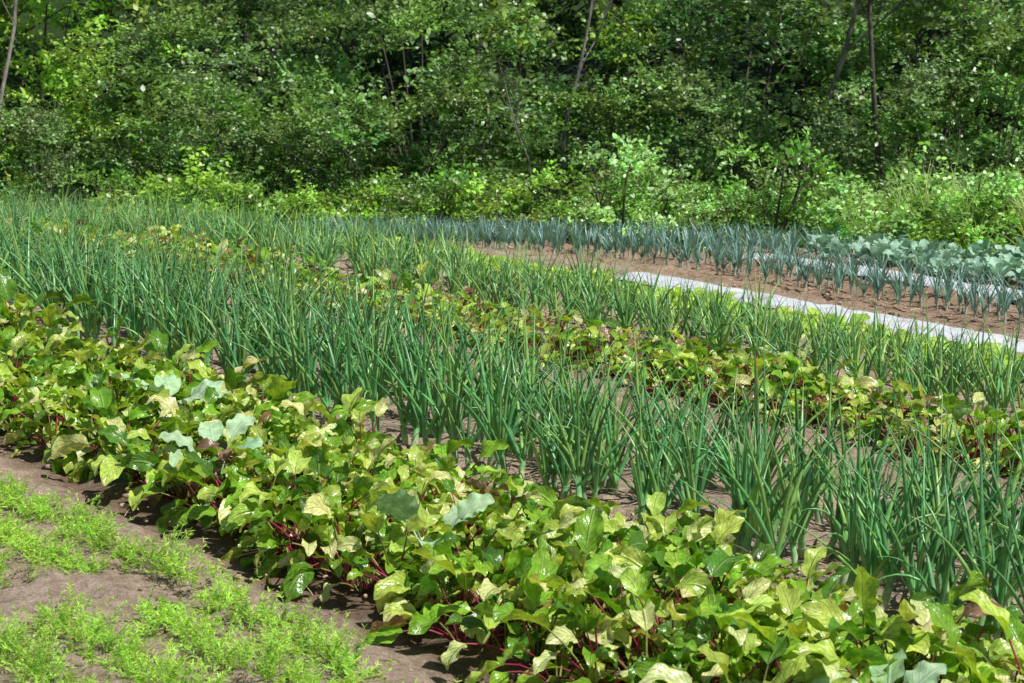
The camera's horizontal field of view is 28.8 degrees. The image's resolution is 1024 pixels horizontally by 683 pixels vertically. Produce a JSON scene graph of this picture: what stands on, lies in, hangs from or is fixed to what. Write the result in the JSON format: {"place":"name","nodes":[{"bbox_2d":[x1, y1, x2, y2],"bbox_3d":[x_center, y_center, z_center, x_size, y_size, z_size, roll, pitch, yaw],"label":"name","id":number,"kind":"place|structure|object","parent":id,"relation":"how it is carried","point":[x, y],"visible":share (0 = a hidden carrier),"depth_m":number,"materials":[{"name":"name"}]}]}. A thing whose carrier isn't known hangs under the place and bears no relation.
{"place":"outdoors","nodes":[
{"label":"outdoors","id":0,"kind":"place"},
{"bbox_2d":[0,0,1023,682],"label":"ground","id":1,"kind":"structure","parent":0,"point":[422,654],"depth_m":7.00,"materials":[{"name":"soil"}]},
{"bbox_2d":[0,0,16,118],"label":"slender tree","id":2,"kind":"object","parent":1,"relation":"on","point":[7,63],"visible":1,"depth_m":18.20,"materials":[{"name":"grey plant"}]},
{"bbox_2d":[0,25,39,166],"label":"shrub","id":3,"kind":"object","parent":1,"relation":"on","point":[8,107],"visible":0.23,"depth_m":22.69,"materials":[{"name":"green plant"}]},
{"bbox_2d":[0,0,104,124],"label":"deciduous tree","id":4,"kind":"object","parent":1,"relation":"on","point":[12,54],"visible":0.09,"depth_m":25.22,"materials":[{"name":"green plant"}]},
{"bbox_2d":[0,17,112,203],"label":"shrub","id":5,"kind":"object","parent":1,"relation":"on","point":[53,78],"visible":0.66,"depth_m":20.14,"materials":[{"name":"green plant"}]},
{"bbox_2d":[0,95,142,211],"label":"shrub","id":6,"kind":"object","parent":1,"relation":"on","point":[30,116],"visible":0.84,"depth_m":18.02,"materials":[{"name":"green plant"}]},
{"bbox_2d":[51,162,153,218],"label":"bramble bush","id":7,"kind":"object","parent":1,"relation":"on","point":[87,178],"visible":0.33,"depth_m":17.31,"materials":[{"name":"green plant"}]},
{"bbox_2d":[3,0,224,92],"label":"deciduous tree","id":8,"kind":"object","parent":1,"relation":"on","point":[96,14],"visible":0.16,"depth_m":26.52,"materials":[{"name":"green plant"}]},
{"bbox_2d":[0,0,230,179],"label":"shrub","id":9,"kind":"object","parent":1,"relation":"on","point":[31,5],"visible":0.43,"depth_m":22.60,"materials":[{"name":"green plant"}]},
{"bbox_2d":[25,9,258,190],"bbox_3d":[-3.895,-2.439,20.634,2.613,1.999,2.336,9,13,41],"label":"shrub","id":10,"kind":"object","parent":1,"relation":"on","point":[74,117],"visible":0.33,"depth_m":20.18,"materials":[{"name":"green plant"}]},
{"bbox_2d":[83,146,232,223],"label":"bramble bush","id":11,"kind":"object","parent":1,"relation":"on","point":[149,173],"visible":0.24,"depth_m":16.46,"materials":[{"name":"green plant"}]},
{"bbox_2d":[108,371,229,414],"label":"kohlrabi plant","id":12,"kind":"object","parent":1,"relation":"on","point":[172,383],"visible":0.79,"depth_m":7.48,"materials":[{"name":"green plant"}]},
{"bbox_2d":[55,51,289,212],"bbox_3d":[-3.195,-1.900,18.693,2.197,1.663,2.102,-4,11,-22],"label":"shrub","id":13,"kind":"object","parent":1,"relation":"on","point":[125,85],"visible":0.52,"depth_m":18.28,"materials":[{"name":"green plant"}]},
{"bbox_2d":[48,0,311,136],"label":"deciduous tree","id":14,"kind":"object","parent":1,"relation":"on","point":[111,5],"visible":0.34,"depth_m":25.26,"materials":[{"name":"green plant"}]},
{"bbox_2d":[131,157,267,228],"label":"bramble bush","id":15,"kind":"object","parent":1,"relation":"on","point":[231,189],"visible":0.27,"depth_m":16.12,"materials":[{"name":"green plant"}]},
{"bbox_2d":[134,145,270,227],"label":"bramble bush","id":16,"kind":"object","parent":1,"relation":"on","point":[250,199],"visible":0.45,"depth_m":16.12,"materials":[{"name":"green plant"}]},
{"bbox_2d":[158,413,262,484],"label":"kohlrabi plant","id":17,"kind":"object","parent":1,"relation":"on","point":[238,424],"visible":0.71,"depth_m":6.69,"materials":[{"name":"green plant"}]},
{"bbox_2d":[89,0,358,190],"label":"shrub","id":18,"kind":"object","parent":1,"relation":"on","point":[179,31],"visible":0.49,"depth_m":19.28,"materials":[{"name":"green plant"}]},
{"bbox_2d":[90,0,363,158],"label":"shrub","id":19,"kind":"object","parent":1,"relation":"on","point":[126,40],"visible":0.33,"depth_m":22.91,"materials":[{"name":"green plant"}]},
{"bbox_2d":[185,177,282,222],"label":"bramble bush","id":20,"kind":"object","parent":1,"relation":"on","point":[252,187],"visible":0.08,"depth_m":16.87,"materials":[{"name":"green plant"}]},
{"bbox_2d":[0,471,483,682],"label":"carrot plant row","id":21,"kind":"object","parent":1,"relation":"on","point":[165,612],"visible":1,"depth_m":5.23,"materials":[{"name":"green plant"}]},
{"bbox_2d":[141,29,365,217],"bbox_3d":[-2.385,-1.898,18.009,1.968,1.833,2.201,-6,12,-30],"label":"shrub","id":22,"kind":"object","parent":1,"relation":"on","point":[195,140],"visible":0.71,"depth_m":17.66,"materials":[{"name":"green plant"}]},
{"bbox_2d":[142,0,367,91],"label":"deciduous tree","id":23,"kind":"object","parent":1,"relation":"on","point":[252,82],"visible":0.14,"depth_m":27.34,"materials":[{"name":"green plant"}]},
{"bbox_2d":[266,183,349,230],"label":"bramble bush","id":24,"kind":"object","parent":1,"relation":"on","point":[328,192],"visible":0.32,"depth_m":16.68,"materials":[{"name":"green plant"}]},
{"bbox_2d":[283,200,334,233],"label":"bramble bush","id":25,"kind":"object","parent":1,"relation":"on","point":[306,214],"visible":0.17,"depth_m":16.29,"materials":[{"name":"green plant"}]},
{"bbox_2d":[264,168,368,236],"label":"bramble bush","id":26,"kind":"object","parent":1,"relation":"on","point":[292,198],"visible":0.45,"depth_m":16.50,"materials":[{"name":"green plant"}]},
{"bbox_2d":[228,68,425,209],"bbox_3d":[-1.763,-1.978,19.751,2.244,1.448,2.345,-10,14,-44],"label":"shrub","id":27,"kind":"object","parent":1,"relation":"on","point":[377,126],"visible":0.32,"depth_m":19.54,"materials":[{"name":"green plant"}]},
{"bbox_2d":[299,192,359,225],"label":"bramble bush","id":28,"kind":"object","parent":1,"relation":"on","point":[316,207],"visible":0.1,"depth_m":16.67,"materials":[{"name":"green plant"}]},
{"bbox_2d":[205,0,488,124],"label":"deciduous tree","id":29,"kind":"object","parent":1,"relation":"on","point":[391,60],"visible":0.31,"depth_m":25.51,"materials":[{"name":"green plant"}]},
{"bbox_2d":[324,166,431,221],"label":"bramble bush","id":30,"kind":"object","parent":1,"relation":"on","point":[381,192],"visible":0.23,"depth_m":16.98,"materials":[{"name":"green plant"}]},
{"bbox_2d":[339,174,432,221],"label":"bramble bush","id":31,"kind":"object","parent":1,"relation":"on","point":[371,187],"visible":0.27,"depth_m":17.07,"materials":[{"name":"green plant"}]},
{"bbox_2d":[249,0,534,220],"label":"shrub","id":32,"kind":"object","parent":1,"relation":"on","point":[445,19],"visible":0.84,"depth_m":17.96,"materials":[{"name":"green plant"}]},
{"bbox_2d":[259,0,582,180],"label":"shrub","id":33,"kind":"object","parent":1,"relation":"on","point":[343,76],"visible":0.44,"depth_m":21.66,"materials":[{"name":"green plant"}]},
{"bbox_2d":[369,180,473,237],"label":"bramble bush","id":34,"kind":"object","parent":1,"relation":"on","point":[419,209],"visible":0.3,"depth_m":16.42,"materials":[{"name":"green plant"}]},
{"bbox_2d":[368,162,496,239],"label":"bramble bush","id":35,"kind":"object","parent":1,"relation":"on","point":[456,184],"visible":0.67,"depth_m":16.14,"materials":[{"name":"green plant"}]},
{"bbox_2d":[375,488,494,547],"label":"kohlrabi plant","id":36,"kind":"object","parent":1,"relation":"on","point":[400,504],"visible":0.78,"depth_m":5.67,"materials":[{"name":"green plant"}]},
{"bbox_2d":[396,163,504,223],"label":"bramble bush","id":37,"kind":"object","parent":1,"relation":"on","point":[419,184],"visible":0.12,"depth_m":17.16,"materials":[{"name":"green plant"}]},
{"bbox_2d":[350,0,573,70],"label":"deciduous tree","id":38,"kind":"object","parent":1,"relation":"on","point":[443,38],"visible":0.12,"depth_m":28.15,"materials":[{"name":"green plant"}]},
{"bbox_2d":[347,37,612,207],"bbox_3d":[-0.318,-2.146,19.762,2.513,1.779,2.405,-10,14,-43],"label":"shrub","id":39,"kind":"object","parent":1,"relation":"on","point":[527,114],"visible":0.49,"depth_m":19.55,"materials":[{"name":"green plant"}]},
{"bbox_2d":[435,167,541,241],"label":"bramble bush","id":40,"kind":"object","parent":1,"relation":"on","point":[472,189],"visible":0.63,"depth_m":15.96,"materials":[{"name":"green plant"}]},
{"bbox_2d":[0,268,1023,682],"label":"beet plant row","id":41,"kind":"object","parent":1,"relation":"on","point":[686,602],"visible":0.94,"depth_m":5.63,"materials":[{"name":"green plant"}]},
{"bbox_2d":[0,174,1023,639],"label":"onion plant row","id":42,"kind":"object","parent":1,"relation":"on","point":[150,296],"visible":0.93,"depth_m":7.00,"materials":[{"name":"green plant"}]},
{"bbox_2d":[0,177,1023,433],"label":"onion plant row","id":43,"kind":"object","parent":1,"relation":"on","point":[590,301],"visible":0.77,"depth_m":10.14,"materials":[{"name":"green plant"}]},
{"bbox_2d":[0,216,1023,480],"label":"beet plant row","id":44,"kind":"object","parent":1,"relation":"on","point":[860,402],"visible":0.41,"depth_m":8.60,"materials":[{"name":"green plant"}]},
{"bbox_2d":[0,240,1023,682],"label":"pebbles and soil clods","id":45,"kind":"object","parent":1,"relation":"on","point":[218,554],"visible":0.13,"depth_m":7.29,"materials":[{"name":"soil"}]},
{"bbox_2d":[450,161,573,226],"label":"bramble bush","id":46,"kind":"object","parent":1,"relation":"on","point":[562,208],"visible":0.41,"depth_m":16.81,"materials":[{"name":"green plant"}]},
{"bbox_2d":[398,0,653,133],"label":"deciduous tree","id":47,"kind":"object","parent":1,"relation":"on","point":[582,31],"visible":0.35,"depth_m":25.20,"materials":[{"name":"green plant"}]},
{"bbox_2d":[32,187,1023,324],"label":"leek plant row","id":48,"kind":"object","parent":1,"relation":"on","point":[649,239],"visible":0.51,"depth_m":12.60,"materials":[{"name":"green plant"}]},
{"bbox_2d":[461,0,620,208],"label":"bare shrub","id":49,"kind":"object","parent":1,"relation":"on","point":[517,130],"visible":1,"depth_m":17.88,"materials":[{"name":"brown plant"}]},
{"bbox_2d":[488,158,601,224],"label":"bramble bush","id":50,"kind":"object","parent":1,"relation":"on","point":[547,179],"visible":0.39,"depth_m":17.09,"materials":[{"name":"green plant"}]},
{"bbox_2d":[524,183,612,229],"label":"bramble bush","id":51,"kind":"object","parent":1,"relation":"on","point":[567,202],"visible":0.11,"depth_m":16.77,"materials":[{"name":"green plant"}]},
{"bbox_2d":[489,69,658,214],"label":"shrub","id":52,"kind":"object","parent":1,"relation":"on","point":[597,97],"visible":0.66,"depth_m":18.37,"materials":[{"name":"green plant"}]},
{"bbox_2d":[444,0,715,175],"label":"deciduous tree","id":53,"kind":"object","parent":1,"relation":"on","point":[606,43],"visible":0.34,"depth_m":21.62,"materials":[{"name":"green plant"}]},
{"bbox_2d":[144,231,1023,380],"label":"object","id":54,"kind":"object","parent":1,"relation":"on","point":[810,309],"visible":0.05,"depth_m":10.20,"materials":[{"name":"green plant"}]},
{"bbox_2d":[557,0,618,199],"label":"bare tree","id":55,"kind":"object","parent":1,"relation":"on","point":[580,66],"visible":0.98,"depth_m":19.15,"materials":[{"name":"brown plant"}]},
{"bbox_2d":[554,163,651,219],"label":"bramble bush","id":56,"kind":"object","parent":1,"relation":"on","point":[581,191],"visible":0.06,"depth_m":17.29,"materials":[{"name":"green plant"}]},
{"bbox_2d":[567,167,678,241],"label":"leafy weed bush","id":57,"kind":"object","parent":1,"relation":"on","point":[580,200],"visible":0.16,"depth_m":15.51,"materials":[{"name":"green plant"}]},
{"bbox_2d":[570,167,685,242],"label":"leafy weed bush","id":58,"kind":"object","parent":1,"relation":"on","point":[617,201],"visible":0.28,"depth_m":15.04,"materials":[{"name":"green plant"}]},
{"bbox_2d":[555,131,718,244],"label":"leafy weed bush","id":59,"kind":"object","parent":1,"relation":"on","point":[599,211],"visible":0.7,"depth_m":14.42,"materials":[{"name":"green plant"}]},
{"bbox_2d":[608,203,680,245],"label":"leafy weed bush","id":60,"kind":"object","parent":1,"relation":"on","point":[638,219],"visible":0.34,"depth_m":14.05,"materials":[{"name":"green plant"}]},
{"bbox_2d":[490,0,809,86],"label":"deciduous tree","id":61,"kind":"object","parent":1,"relation":"on","point":[544,7],"visible":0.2,"depth_m":26.77,"materials":[{"name":"green plant"}]},
{"bbox_2d":[588,138,718,234],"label":"leafy weed bush","id":62,"kind":"object","parent":1,"relation":"on","point":[670,211],"visible":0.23,"depth_m":15.17,"materials":[{"name":"green plant"}]},
{"bbox_2d":[533,6,789,187],"bbox_3d":[1.581,-2.479,20.717,2.408,2.046,2.694,-7,13,-36],"label":"shrub","id":63,"kind":"object","parent":1,"relation":"on","point":[704,38],"visible":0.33,"depth_m":20.38,"materials":[{"name":"green plant"}]},
{"bbox_2d":[625,180,725,237],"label":"leafy weed bush","id":64,"kind":"object","parent":1,"relation":"on","point":[659,212],"visible":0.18,"depth_m":14.85,"materials":[{"name":"green plant"}]},
{"bbox_2d":[572,49,798,191],"bbox_3d":[1.665,-1.913,18.771,1.863,1.671,1.970,-10,14,-43],"label":"shrub","id":65,"kind":"object","parent":1,"relation":"on","point":[674,83],"visible":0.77,"depth_m":18.43,"materials":[{"name":"green plant"}]},
{"bbox_2d":[664,192,749,251],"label":"leafy weed bush","id":66,"kind":"object","parent":1,"relation":"on","point":[703,208],"visible":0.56,"depth_m":13.97,"materials":[{"name":"green plant"}]},
{"bbox_2d":[680,174,764,237],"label":"leafy weed bush","id":67,"kind":"object","parent":1,"relation":"on","point":[702,186],"visible":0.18,"depth_m":15.20,"materials":[{"name":"green plant"}]},
{"bbox_2d":[668,178,778,243],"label":"leafy weed bush","id":68,"kind":"object","parent":1,"relation":"on","point":[745,198],"visible":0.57,"depth_m":14.33,"materials":[{"name":"green plant"}]},
{"bbox_2d":[605,0,867,136],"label":"deciduous tree","id":69,"kind":"object","parent":1,"relation":"on","point":[804,71],"visible":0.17,"depth_m":24.89,"materials":[{"name":"green plant"}]},
{"bbox_2d":[721,199,798,235],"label":"leafy weed bush","id":70,"kind":"object","parent":1,"relation":"on","point":[759,214],"visible":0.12,"depth_m":14.67,"materials":[{"name":"green plant"}]},
{"bbox_2d":[594,0,926,173],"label":"shrub","id":71,"kind":"object","parent":1,"relation":"on","point":[683,16],"visible":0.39,"depth_m":21.72,"materials":[{"name":"green plant"}]},
{"bbox_2d":[711,129,850,245],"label":"leafy weed bush","id":72,"kind":"object","parent":1,"relation":"on","point":[812,161],"visible":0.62,"depth_m":14.28,"materials":[{"name":"green plant"}]},
{"bbox_2d":[739,185,824,245],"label":"leafy weed bush","id":73,"kind":"object","parent":1,"relation":"on","point":[760,199],"visible":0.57,"depth_m":14.34,"materials":[{"name":"green plant"}]},
{"bbox_2d":[622,0,971,211],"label":"shrub","id":74,"kind":"object","parent":1,"relation":"on","point":[756,5],"visible":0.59,"depth_m":19.13,"materials":[{"name":"green plant"}]},
{"bbox_2d":[672,3,959,90],"bbox_3d":[3.937,-6.312,26.887,5.212,6.365,4.636,-7,12,-34],"label":"deciduous tree","id":75,"kind":"object","parent":1,"relation":"on","point":[771,43],"visible":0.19,"depth_m":26.87,"materials":[{"name":"green plant"}]},
{"bbox_2d":[743,164,889,241],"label":"leafy weed bush","id":76,"kind":"object","parent":1,"relation":"on","point":[865,184],"visible":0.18,"depth_m":15.01,"materials":[{"name":"green plant"}]},
{"bbox_2d":[616,272,1023,352],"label":"plastic mulch sheet","id":77,"kind":"object","parent":1,"relation":"on","point":[999,338],"visible":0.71,"depth_m":10.39,"materials":[{"name":"white plastic"}]},
{"bbox_2d":[810,206,888,243],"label":"leafy weed bush","id":78,"kind":"object","parent":1,"relation":"on","point":[838,224],"visible":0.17,"depth_m":13.97,"materials":[{"name":"green plant"}]},
{"bbox_2d":[689,146,1023,248],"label":"tall weed grass","id":79,"kind":"structure","parent":1,"relation":"on","point":[1020,213],"depth_m":13.69,"materials":[{"name":"green plant"}]},
{"bbox_2d":[802,172,911,240],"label":"leafy weed bush","id":80,"kind":"object","parent":1,"relation":"on","point":[844,188],"visible":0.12,"depth_m":14.63,"materials":[{"name":"green plant"}]},
{"bbox_2d":[858,0,882,193],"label":"slender tree","id":81,"kind":"object","parent":1,"relation":"on","point":[879,176],"visible":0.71,"depth_m":17.75,"materials":[{"name":"brown plant"}]},
{"bbox_2d":[787,0,954,199],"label":"leaning tree","id":82,"kind":"object","parent":1,"relation":"on","point":[846,48],"visible":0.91,"depth_m":18.89,"materials":[{"name":"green plant"}]},
{"bbox_2d":[811,174,936,241],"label":"leafy weed bush","id":83,"kind":"object","parent":1,"relation":"on","point":[840,210],"visible":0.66,"depth_m":13.71,"materials":[{"name":"green plant"}]},
{"bbox_2d":[812,648,946,682],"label":"kohlrabi plant","id":84,"kind":"object","parent":1,"relation":"on","point":[924,671],"visible":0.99,"depth_m":4.41,"materials":[{"name":"green plant"}]},
{"bbox_2d":[742,253,1021,299],"bbox_3d":[3.079,-0.193,10.652,0.254,0.058,5.280,-7,12,-36],"label":"plastic mulch sheet","id":85,"kind":"object","parent":1,"relation":"on","point":[929,283],"visible":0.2,"depth_m":11.58,"materials":[{"name":"white plastic"}]},
{"bbox_2d":[789,37,986,205],"bbox_3d":[3.375,-1.839,17.781,1.605,1.772,1.796,-5,11,-24],"label":"shrub","id":86,"kind":"object","parent":1,"relation":"on","point":[840,126],"visible":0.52,"depth_m":17.62,"materials":[{"name":"green plant"}]},
{"bbox_2d":[818,140,958,231],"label":"leafy weed bush","id":87,"kind":"object","parent":1,"relation":"on","point":[894,180],"visible":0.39,"depth_m":14.49,"materials":[{"name":"green plant"}]},
{"bbox_2d":[781,0,1011,135],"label":"deciduous tree","id":88,"kind":"object","parent":1,"relation":"on","point":[930,35],"visible":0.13,"depth_m":24.46,"materials":[{"name":"green plant"}]},
{"bbox_2d":[770,0,1023,180],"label":"shrub","id":89,"kind":"object","parent":1,"relation":"on","point":[849,98],"visible":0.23,"depth_m":21.61,"materials":[{"name":"green plant"}]},
{"bbox_2d":[804,230,1023,285],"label":"broccoli plant row","id":90,"kind":"object","parent":1,"relation":"on","point":[1008,259],"visible":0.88,"depth_m":12.06,"materials":[{"name":"green plant"}]},
{"bbox_2d":[867,170,961,239],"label":"leafy weed bush","id":91,"kind":"object","parent":1,"relation":"on","point":[891,209],"visible":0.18,"depth_m":14.19,"materials":[{"name":"green plant"}]},
{"bbox_2d":[812,0,1023,189],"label":"shrub","id":92,"kind":"object","parent":1,"relation":"on","point":[919,20],"visible":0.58,"depth_m":18.89,"materials":[{"name":"green plant"}]},
{"bbox_2d":[857,4,1023,197],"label":"shrub","id":93,"kind":"object","parent":1,"relation":"on","point":[909,125],"visible":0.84,"depth_m":17.72,"materials":[{"name":"green plant"}]},
{"bbox_2d":[880,164,1023,250],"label":"leafy weed bush","id":94,"kind":"object","parent":1,"relation":"on","point":[949,218],"visible":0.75,"depth_m":13.36,"materials":[{"name":"green plant"}]},
{"bbox_2d":[893,184,1013,244],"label":"leafy weed bush","id":95,"kind":"object","parent":1,"relation":"on","point":[955,205],"visible":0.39,"depth_m":13.62,"materials":[{"name":"green plant"}]},
{"bbox_2d":[887,0,1022,84],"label":"deciduous tree","id":96,"kind":"object","parent":1,"relation":"on","point":[943,28],"visible":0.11,"depth_m":28.00,"materials":[{"name":"green plant"}]},
{"bbox_2d":[910,156,1022,237],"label":"leafy weed bush","id":97,"kind":"object","parent":1,"relation":"on","point":[947,167],"visible":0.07,"depth_m":14.57,"materials":[{"name":"green plant"}]},
{"bbox_2d":[928,178,1023,245],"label":"leafy weed bush","id":98,"kind":"object","parent":1,"relation":"on","point":[975,213],"visible":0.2,"depth_m":13.61,"materials":[{"name":"green plant"}]},
{"bbox_2d":[945,165,1023,250],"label":"leafy weed bush","id":99,"kind":"object","parent":1,"relation":"on","point":[1011,181],"visible":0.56,"depth_m":13.54,"materials":[{"name":"green plant"}]},
{"bbox_2d":[951,163,1023,217],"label":"leafy weed bush","id":100,"kind":"object","parent":1,"relation":"on","point":[966,179],"visible":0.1,"depth_m":14.67,"materials":[{"name":"green plant"}]},
{"bbox_2d":[984,79,1023,179],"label":"shrub","id":101,"kind":"object","parent":1,"relation":"on","point":[1017,123],"visible":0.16,"depth_m":19.96,"materials":[{"name":"green plant"}]},
{"bbox_2d":[0,118,1023,227],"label":"undergrowth grass","id":102,"kind":"structure","parent":0,"point":[705,178],"depth_m":22.05,"materials":[{"name":"green plant"}]},
{"bbox_2d":[426,214,1019,258],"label":"verge grass","id":103,"kind":"structure","parent":0,"point":[802,244],"depth_m":13.52,"materials":[{"name":"green plant"}]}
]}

